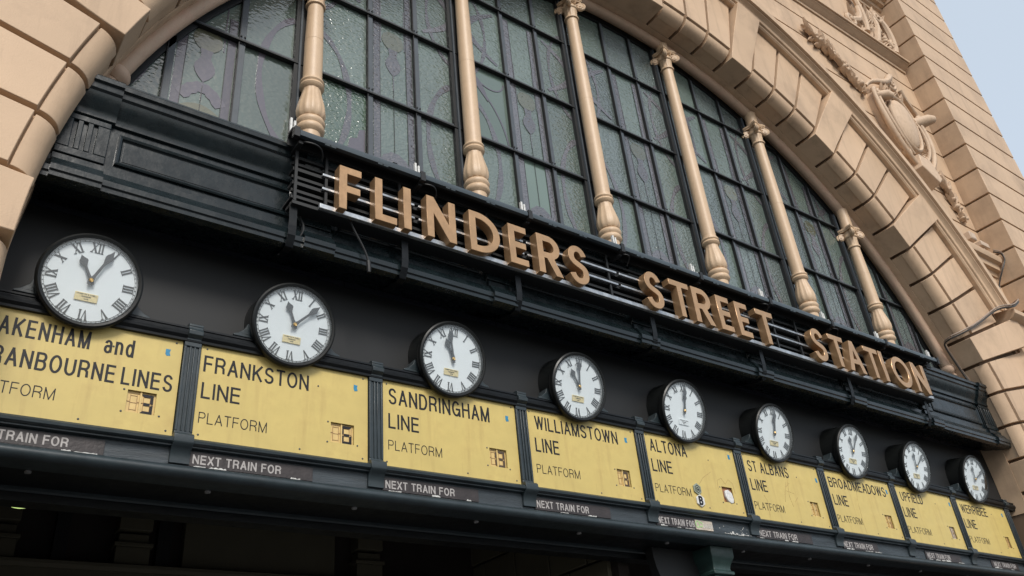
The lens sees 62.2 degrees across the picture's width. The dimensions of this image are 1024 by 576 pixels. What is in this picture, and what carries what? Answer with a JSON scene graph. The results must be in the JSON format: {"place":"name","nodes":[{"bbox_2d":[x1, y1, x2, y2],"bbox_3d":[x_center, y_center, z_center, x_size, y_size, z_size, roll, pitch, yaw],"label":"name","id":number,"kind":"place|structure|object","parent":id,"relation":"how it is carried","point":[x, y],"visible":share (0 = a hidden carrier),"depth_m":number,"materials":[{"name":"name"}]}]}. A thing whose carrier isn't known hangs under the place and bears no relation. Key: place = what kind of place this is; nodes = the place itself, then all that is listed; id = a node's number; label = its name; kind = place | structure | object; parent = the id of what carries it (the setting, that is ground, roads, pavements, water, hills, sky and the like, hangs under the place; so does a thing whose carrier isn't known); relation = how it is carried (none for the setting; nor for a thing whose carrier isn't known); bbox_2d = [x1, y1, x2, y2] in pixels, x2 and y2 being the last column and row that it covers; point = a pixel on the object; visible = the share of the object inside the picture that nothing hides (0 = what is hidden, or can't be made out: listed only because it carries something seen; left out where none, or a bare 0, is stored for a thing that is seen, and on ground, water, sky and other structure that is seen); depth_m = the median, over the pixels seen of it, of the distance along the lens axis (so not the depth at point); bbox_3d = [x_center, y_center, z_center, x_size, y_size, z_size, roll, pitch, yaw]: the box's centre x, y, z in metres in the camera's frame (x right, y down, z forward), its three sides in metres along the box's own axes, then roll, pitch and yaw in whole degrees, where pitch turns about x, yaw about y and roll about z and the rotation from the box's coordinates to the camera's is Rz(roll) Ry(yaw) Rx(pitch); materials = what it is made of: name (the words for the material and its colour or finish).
{"place":"outdoors","nodes":[
{"label":"outdoors","id":0,"kind":"place"},
{"bbox_2d":[934,0,1023,176],"label":"sky","id":1,"kind":"structure","parent":0,"point":[988,35],"materials":[{"name":"blue"}]},
{"bbox_3d":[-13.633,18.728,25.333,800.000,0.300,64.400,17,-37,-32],"label":"pavement","id":2,"kind":"structure","parent":0,"visible":0},
{"bbox_2d":[0,506,766,575],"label":"entrance hall","id":3,"kind":"structure","parent":2,"relation":"on","point":[35,542],"depth_m":8.68,"materials":[{"name":"black"}]},
{"bbox_2d":[0,0,1023,547],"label":"station building","id":4,"kind":"structure","parent":2,"relation":"on","point":[876,120],"depth_m":13.98,"materials":[{"name":"beige paint"}]},
{"bbox_2d":[0,204,1023,575],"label":"entrance beam","id":5,"kind":"structure","parent":4,"relation":"attached to","point":[204,288],"depth_m":7.07,"materials":[{"name":"black metal"}]},
{"bbox_2d":[656,514,695,529],"bbox_3d":[1.619,2.312,8.400,0.545,0.112,0.016,17,-37,-32],"label":"next train strip","id":6,"kind":"object","parent":5,"relation":"on","point":[676,521],"visible":1,"depth_m":8.40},
{"bbox_2d":[843,539,879,552],"bbox_3d":[4.149,3.063,10.072,0.751,0.111,0.016,17,-37,-32],"label":"next train strip","id":7,"kind":"object","parent":5,"relation":"on","point":[860,546],"visible":0.98,"depth_m":10.06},
{"bbox_2d":[924,550,963,563],"bbox_3d":[5.626,3.503,11.047,0.891,0.110,0.016,17,-37,-32],"label":"next train strip","id":8,"kind":"object","parent":5,"relation":"on","point":[938,556],"visible":0.98,"depth_m":11.02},
{"bbox_2d":[990,560,1019,570],"bbox_3d":[6.910,3.886,11.894,0.750,0.107,0.016,17,-37,-32],"label":"next train strip","id":9,"kind":"object","parent":5,"relation":"on","point":[1003,565],"visible":0.91,"depth_m":11.88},
{"bbox_2d":[0,198,1023,570],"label":"indicator board frame","id":10,"kind":"object","parent":4,"relation":"attached to","point":[180,444],"visible":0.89,"depth_m":7.30,"materials":[{"name":"black paint"}]},
{"bbox_2d":[0,426,104,454],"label":"next train strip","id":11,"kind":"object","parent":10,"relation":"attached to","point":[8,435],"visible":0.89,"depth_m":5.39,"materials":[{"name":"grey metal"}]},
{"bbox_2d":[34,233,143,329],"bbox_3d":[-3.000,-0.018,5.997,0.693,0.693,0.292,17,-25,-32],"label":"wall clock","id":12,"kind":"object","parent":10,"relation":"attached to","point":[86,281],"depth_m":5.90,"materials":[{"name":"white metal"}]},
{"bbox_2d":[0,307,182,435],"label":"line board","id":13,"kind":"object","parent":10,"relation":"attached to","point":[52,368],"visible":0.99,"depth_m":5.71,"materials":[{"name":"yellow metal"}]},
{"bbox_2d":[125,390,155,414],"bbox_3d":[-2.561,0.796,5.851,0.196,0.165,0.020,17,-37,-32],"label":"number window","id":14,"kind":"structure","parent":13,"relation":"in","point":[136,402],"depth_m":5.85,"materials":[{"name":"beige plastic"}]},
{"bbox_2d":[185,451,312,481],"bbox_3d":[-1.866,1.283,6.092,0.931,0.108,0.016,17,-37,-32],"label":"next train strip","id":15,"kind":"object","parent":10,"relation":"attached to","point":[236,464],"visible":0.98,"depth_m":6.08,"materials":[{"name":"grey metal"}]},
{"bbox_2d":[192,345,367,462],"bbox_3d":[-1.724,0.905,6.490,1.364,0.762,0.034,17,-37,-32],"label":"line board","id":16,"kind":"object","parent":10,"relation":"attached to","point":[244,399],"visible":0.99,"depth_m":6.45,"materials":[{"name":"yellow metal"}]},
{"bbox_2d":[330,423,352,444],"bbox_3d":[-1.340,1.149,6.665,0.204,0.169,0.020,17,-37,-32],"label":"number window","id":17,"kind":"structure","parent":16,"relation":"in","point":[340,433],"depth_m":6.67,"materials":[{"name":"beige plastic"}]},
{"bbox_2d":[244,283,334,368],"bbox_3d":[-1.792,0.325,6.807,0.693,0.693,0.292,17,-25,-32],"label":"wall clock","id":18,"kind":"object","parent":10,"relation":"attached to","point":[292,325],"depth_m":6.71,"materials":[{"name":"white metal"}]},
{"bbox_2d":[382,477,478,502],"bbox_3d":[-0.649,1.642,6.898,0.910,0.110,0.016,17,-37,-32],"label":"next train strip","id":19,"kind":"object","parent":10,"relation":"attached to","point":[427,489],"visible":0.99,"depth_m":6.88,"materials":[{"name":"grey metal"}]},
{"bbox_2d":[408,321,485,397],"bbox_3d":[-0.595,0.663,7.611,0.693,0.693,0.292,17,-25,-32],"label":"wall clock","id":20,"kind":"object","parent":10,"relation":"attached to","point":[449,357],"depth_m":7.51,"materials":[{"name":"white metal"}]},
{"bbox_2d":[383,380,520,483],"bbox_3d":[-0.510,1.257,7.298,1.364,0.764,0.034,17,-37,-32],"label":"line board","id":21,"kind":"object","parent":10,"relation":"attached to","point":[424,429],"visible":0.98,"depth_m":7.26,"materials":[{"name":"yellow metal"}]},
{"bbox_2d":[489,448,506,467],"bbox_3d":[-0.130,1.502,7.469,0.188,0.171,0.020,17,-37,-32],"label":"number window","id":22,"kind":"structure","parent":21,"relation":"in","point":[497,458],"depth_m":7.47,"materials":[{"name":"beige plastic"}]},
{"bbox_2d":[538,352,605,421],"bbox_3d":[0.584,0.998,8.400,0.693,0.693,0.292,17,-25,-32],"label":"wall clock","id":23,"kind":"object","parent":10,"relation":"attached to","point":[573,383],"depth_m":8.30,"materials":[{"name":"white enamel"},{"name":"glass"},{"name":"black painted metal"}]},
{"bbox_2d":[535,497,610,518],"bbox_3d":[0.561,1.999,7.699,0.890,0.111,0.016,17,-37,-32],"label":"next train strip","id":24,"kind":"object","parent":10,"relation":"attached to","point":[551,505],"visible":1,"depth_m":7.69,"materials":[{"name":"grey metal"}]},
{"bbox_2d":[527,409,644,501],"bbox_3d":[0.704,1.613,8.104,1.364,0.764,0.034,17,-37,-32],"label":"line board","id":25,"kind":"object","parent":10,"relation":"attached to","point":[588,457],"visible":0.96,"depth_m":8.07,"materials":[{"name":"yellow metal"}]},
{"bbox_2d":[617,469,630,486],"bbox_3d":[1.081,1.857,8.272,0.174,0.172,0.020,17,-37,-32],"label":"number window","id":26,"kind":"structure","parent":25,"relation":"in","point":[623,476],"depth_m":8.28,"materials":[{"name":"beige plastic"}]},
{"bbox_2d":[646,379,706,443],"bbox_3d":[1.773,1.351,9.186,0.693,0.693,0.292,17,-25,-32],"label":"wall clock","id":27,"kind":"object","parent":10,"relation":"attached to","point":[678,406],"depth_m":9.09,"materials":[{"name":"white enamel"},{"name":"glass"},{"name":"black painted metal"}]},
{"bbox_2d":[644,432,746,516],"bbox_3d":[1.919,1.971,8.908,1.364,0.762,0.034,17,-37,-32],"label":"line board","id":28,"kind":"object","parent":10,"relation":"attached to","point":[678,470],"visible":0.97,"depth_m":8.88,"materials":[{"name":"yellow metal"}]},
{"bbox_2d":[693,483,701,494],"bbox_3d":[1.920,2.083,8.800,0.107,0.123,0.016,17,-37,-32],"label":"sticker","id":29,"kind":"object","parent":28,"relation":"attached to","point":[697,489],"visible":1,"depth_m":8.79,"materials":[{"name":"grey paper"}]},
{"bbox_2d":[696,494,704,506],"bbox_3d":[1.943,2.191,8.745,0.114,0.131,0.016,17,-37,-32],"label":"sticker","id":30,"kind":"object","parent":28,"relation":"attached to","point":[700,500],"visible":1,"depth_m":8.73,"materials":[{"name":"white paper"}]},
{"bbox_2d":[722,487,730,501],"bbox_3d":[2.294,2.220,9.080,0.171,0.172,0.010,17,-37,-32],"label":"number window","id":31,"kind":"structure","parent":28,"relation":"in","point":[723,488],"depth_m":9.09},
{"bbox_2d":[724,490,733,503],"bbox_3d":[2.314,2.230,9.062,0.120,0.148,0.028,17,-37,-32],"label":"sticker","id":32,"kind":"object","parent":28,"relation":"attached to","point":[728,496],"visible":1,"depth_m":9.04,"materials":[{"name":"white paper"}]},
{"bbox_2d":[694,520,713,531],"bbox_3d":[1.948,2.411,8.617,0.253,0.097,0.014,17,-37,-32],"label":"graffiti patch","id":33,"kind":"object","parent":10,"relation":"attached to","point":[703,525],"visible":1,"depth_m":8.61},
{"bbox_2d":[719,526,748,535],"bbox_3d":[2.337,2.536,8.874,0.493,0.095,0.005,17,-37,-32],"label":"peeling paint","id":34,"kind":"object","parent":10,"relation":"attached to","point":[736,533],"visible":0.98,"depth_m":8.86,"materials":[{"name":"white paint"}]},
{"bbox_2d":[739,403,793,462],"bbox_3d":[2.981,1.720,9.977,0.693,0.693,0.292,17,-25,-32],"label":"wall clock","id":35,"kind":"object","parent":10,"relation":"attached to","point":[767,427],"depth_m":9.88,"materials":[{"name":"white enamel"},{"name":"glass"},{"name":"black painted metal"}]},
{"bbox_2d":[756,528,812,544],"bbox_3d":[2.986,2.717,9.303,0.970,0.112,0.016,17,-37,-32],"label":"next train strip","id":36,"kind":"object","parent":10,"relation":"attached to","point":[765,533],"visible":0.99,"depth_m":9.31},
{"bbox_2d":[741,452,831,528],"bbox_3d":[3.133,2.333,9.711,1.364,0.764,0.034,17,-37,-32],"label":"line board","id":37,"kind":"object","parent":10,"relation":"attached to","point":[787,492],"visible":0.97,"depth_m":9.68,"materials":[{"name":"yellow metal"}]},
{"bbox_2d":[810,502,819,516],"bbox_3d":[3.515,2.581,9.880,0.156,0.172,0.020,17,-37,-32],"label":"number window","id":38,"kind":"structure","parent":37,"relation":"in","point":[814,508],"depth_m":9.89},
{"bbox_2d":[819,424,869,479],"bbox_3d":[4.223,2.094,10.795,0.693,0.693,0.292,17,-25,-32],"label":"wall clock","id":39,"kind":"object","parent":10,"relation":"attached to","point":[846,445],"depth_m":10.70,"materials":[{"name":"white ceramic"}]},
{"bbox_2d":[823,470,904,539],"bbox_3d":[4.348,2.697,10.511,1.364,0.764,0.034,17,-37,-32],"label":"line board","id":40,"kind":"object","parent":10,"relation":"attached to","point":[863,506],"visible":0.98,"depth_m":10.49,"materials":[{"name":"yellow metal"}]},
{"bbox_2d":[884,515,893,528],"bbox_3d":[4.735,2.948,10.684,0.158,0.170,0.020,17,-37,-32],"label":"number window","id":41,"kind":"structure","parent":40,"relation":"in","point":[888,519],"depth_m":10.69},
{"bbox_2d":[885,441,931,492],"bbox_3d":[5.388,2.449,11.558,0.693,0.693,0.292,17,-25,-32],"label":"wall clock","id":42,"kind":"object","parent":10,"relation":"attached to","point":[909,461],"depth_m":11.46,"materials":[{"name":"white ceramic"}]},
{"bbox_2d":[894,485,966,549],"bbox_3d":[5.564,3.066,11.309,1.364,0.762,0.034,17,-37,-32],"label":"line board","id":43,"kind":"object","parent":10,"relation":"attached to","point":[930,518],"visible":0.95,"depth_m":11.29,"materials":[{"name":"yellow metal"}]},
{"bbox_2d":[949,527,955,538],"bbox_3d":[5.950,3.315,11.482,0.140,0.167,0.020,17,-37,-32],"label":"number window","id":44,"kind":"structure","parent":43,"relation":"in","point":[951,528],"depth_m":11.49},
{"bbox_2d":[945,455,988,503],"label":"wall clock","id":45,"kind":"object","parent":10,"relation":"attached to","point":[967,473],"depth_m":12.29,"materials":[{"name":"white ceramic"}]},
{"bbox_2d":[955,498,1021,557],"bbox_3d":[6.779,3.437,12.106,1.364,0.757,0.034,17,-37,-32],"label":"line board","id":46,"kind":"object","parent":10,"relation":"attached to","point":[988,529],"visible":0.98,"depth_m":12.09,"materials":[{"name":"yellow metal"}]},
{"bbox_2d":[31,74,1010,450],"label":"entablature","id":47,"kind":"structure","parent":4,"relation":"attached to","point":[125,154],"depth_m":7.11,"materials":[{"name":"black paint"}]},
{"bbox_2d":[296,0,325,136],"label":"column","id":48,"kind":"structure","parent":47,"relation":"on","point":[310,114],"depth_m":8.13,"materials":[{"name":"beige paint"}]},
{"bbox_2d":[455,0,489,196],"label":"column","id":49,"kind":"structure","parent":47,"relation":"on","point":[475,175],"depth_m":9.37,"materials":[{"name":"beige paint"}]},
{"bbox_2d":[554,0,621,243],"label":"column","id":50,"kind":"structure","parent":47,"relation":"on","point":[607,223],"depth_m":10.66,"materials":[{"name":"beige paint"}]},
{"bbox_2d":[268,117,939,430],"bbox_3d":[2.078,0.375,9.682,9.930,1.276,0.604,17,-37,-32],"label":"station name sign","id":51,"kind":"object","parent":47,"relation":"attached to","point":[481,238],"visible":1,"depth_m":8.51,"materials":[{"name":"gold paint"}]},
{"bbox_2d":[650,42,729,283],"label":"column","id":52,"kind":"structure","parent":47,"relation":"on","point":[664,57],"depth_m":11.70,"materials":[{"name":"beige paint"}]},
{"bbox_2d":[741,111,819,315],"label":"column","id":53,"kind":"structure","parent":47,"relation":"on","point":[754,133],"depth_m":12.62,"materials":[{"name":"beige paint"}]},
{"bbox_2d":[836,208,895,343],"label":"column","id":54,"kind":"structure","parent":47,"relation":"on","point":[849,233],"depth_m":13.38,"materials":[{"name":"beige paint"}]},
{"bbox_2d":[128,0,940,369],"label":"arched window","id":55,"kind":"structure","parent":4,"relation":"attached to","point":[390,78],"depth_m":10.45,"materials":[{"name":"grey glass"}]},
{"bbox_2d":[288,0,306,131],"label":"window frame","id":56,"kind":"structure","parent":55,"relation":"in","point":[298,2],"depth_m":8.44,"materials":[{"name":"black metal"}]},
{"bbox_2d":[295,0,303,120],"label":"window frame","id":57,"kind":"structure","parent":55,"relation":"in","point":[302,4],"depth_m":8.40,"materials":[{"name":"black metal"}]},
{"bbox_2d":[444,0,465,187],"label":"window frame","id":58,"kind":"structure","parent":55,"relation":"in","point":[446,2],"depth_m":9.68,"materials":[{"name":"black metal"}]},
{"bbox_2d":[449,0,463,187],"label":"window frame","id":59,"kind":"structure","parent":55,"relation":"in","point":[450,6],"depth_m":9.61,"materials":[{"name":"black metal"}]},
{"bbox_2d":[128,0,940,369],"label":"window frame","id":60,"kind":"structure","parent":55,"relation":"in","point":[229,4],"depth_m":13.29,"materials":[{"name":"black metal"}]},
{"bbox_2d":[553,0,598,235],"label":"window frame","id":61,"kind":"structure","parent":55,"relation":"in","point":[562,48],"depth_m":10.85,"materials":[{"name":"black metal"}]},
{"bbox_2d":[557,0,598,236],"bbox_3d":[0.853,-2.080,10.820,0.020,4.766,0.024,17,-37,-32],"label":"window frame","id":62,"kind":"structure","parent":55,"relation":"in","point":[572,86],"depth_m":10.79,"materials":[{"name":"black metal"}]},
{"bbox_2d":[648,49,705,275],"bbox_3d":[2.340,-1.599,11.870,0.130,4.766,0.100,17,-37,-32],"label":"window frame","id":63,"kind":"structure","parent":55,"relation":"in","point":[692,230],"depth_m":11.85,"materials":[{"name":"black metal"}]},
{"bbox_2d":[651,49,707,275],"bbox_3d":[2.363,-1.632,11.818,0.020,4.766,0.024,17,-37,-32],"label":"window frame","id":64,"kind":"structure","parent":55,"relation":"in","point":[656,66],"depth_m":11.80,"materials":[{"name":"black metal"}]},
{"bbox_2d":[736,118,796,307],"bbox_3d":[3.876,-0.918,12.729,0.130,4.221,0.100,17,-37,-32],"label":"window frame","id":65,"kind":"structure","parent":55,"relation":"in","point":[771,230],"depth_m":12.75,"materials":[{"name":"black metal"}]},
{"bbox_2d":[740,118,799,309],"bbox_3d":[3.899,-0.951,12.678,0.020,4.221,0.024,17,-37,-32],"label":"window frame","id":66,"kind":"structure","parent":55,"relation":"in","point":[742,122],"depth_m":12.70,"materials":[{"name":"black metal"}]},
{"bbox_2d":[829,215,874,336],"bbox_3d":[5.444,0.074,13.402,0.130,2.948,0.100,17,-37,-32],"label":"window frame","id":67,"kind":"structure","parent":55,"relation":"in","point":[831,218],"depth_m":13.48,"materials":[{"name":"black metal"}]},
{"bbox_2d":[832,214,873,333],"bbox_3d":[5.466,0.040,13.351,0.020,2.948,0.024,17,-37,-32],"label":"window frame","id":68,"kind":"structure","parent":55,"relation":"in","point":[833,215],"depth_m":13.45,"materials":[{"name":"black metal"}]},
{"bbox_2d":[964,231,976,242],"bbox_3d":[8.249,-0.888,15.268,0.200,0.220,0.126,17,-37,-32],"label":"floodlight","id":69,"kind":"object","parent":4,"relation":"on","point":[970,236],"visible":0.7,"depth_m":15.23,"materials":[{"name":"beige metal"}]},
{"bbox_2d":[944,249,1018,380],"bbox_3d":[8.050,0.331,14.428,2.565,2.878,0.490,10,-34,-24],"label":"cable bundle","id":70,"kind":"object","parent":4,"relation":"attached to","point":[1007,307],"visible":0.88,"depth_m":13.88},
{"bbox_2d":[974,240,989,249],"bbox_3d":[8.597,-0.742,15.517,0.280,0.166,0.140,17,-37,-32],"label":"floodlight","id":71,"kind":"object","parent":4,"relation":"on","point":[982,244],"visible":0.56,"depth_m":15.46,"materials":[{"name":"beige metal"}]},
{"bbox_2d":[644,545,734,575],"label":"iron post","id":72,"kind":"object","parent":2,"relation":"on","point":[709,560],"visible":1,"depth_m":8.59,"materials":[{"name":"metal"}]}
]}

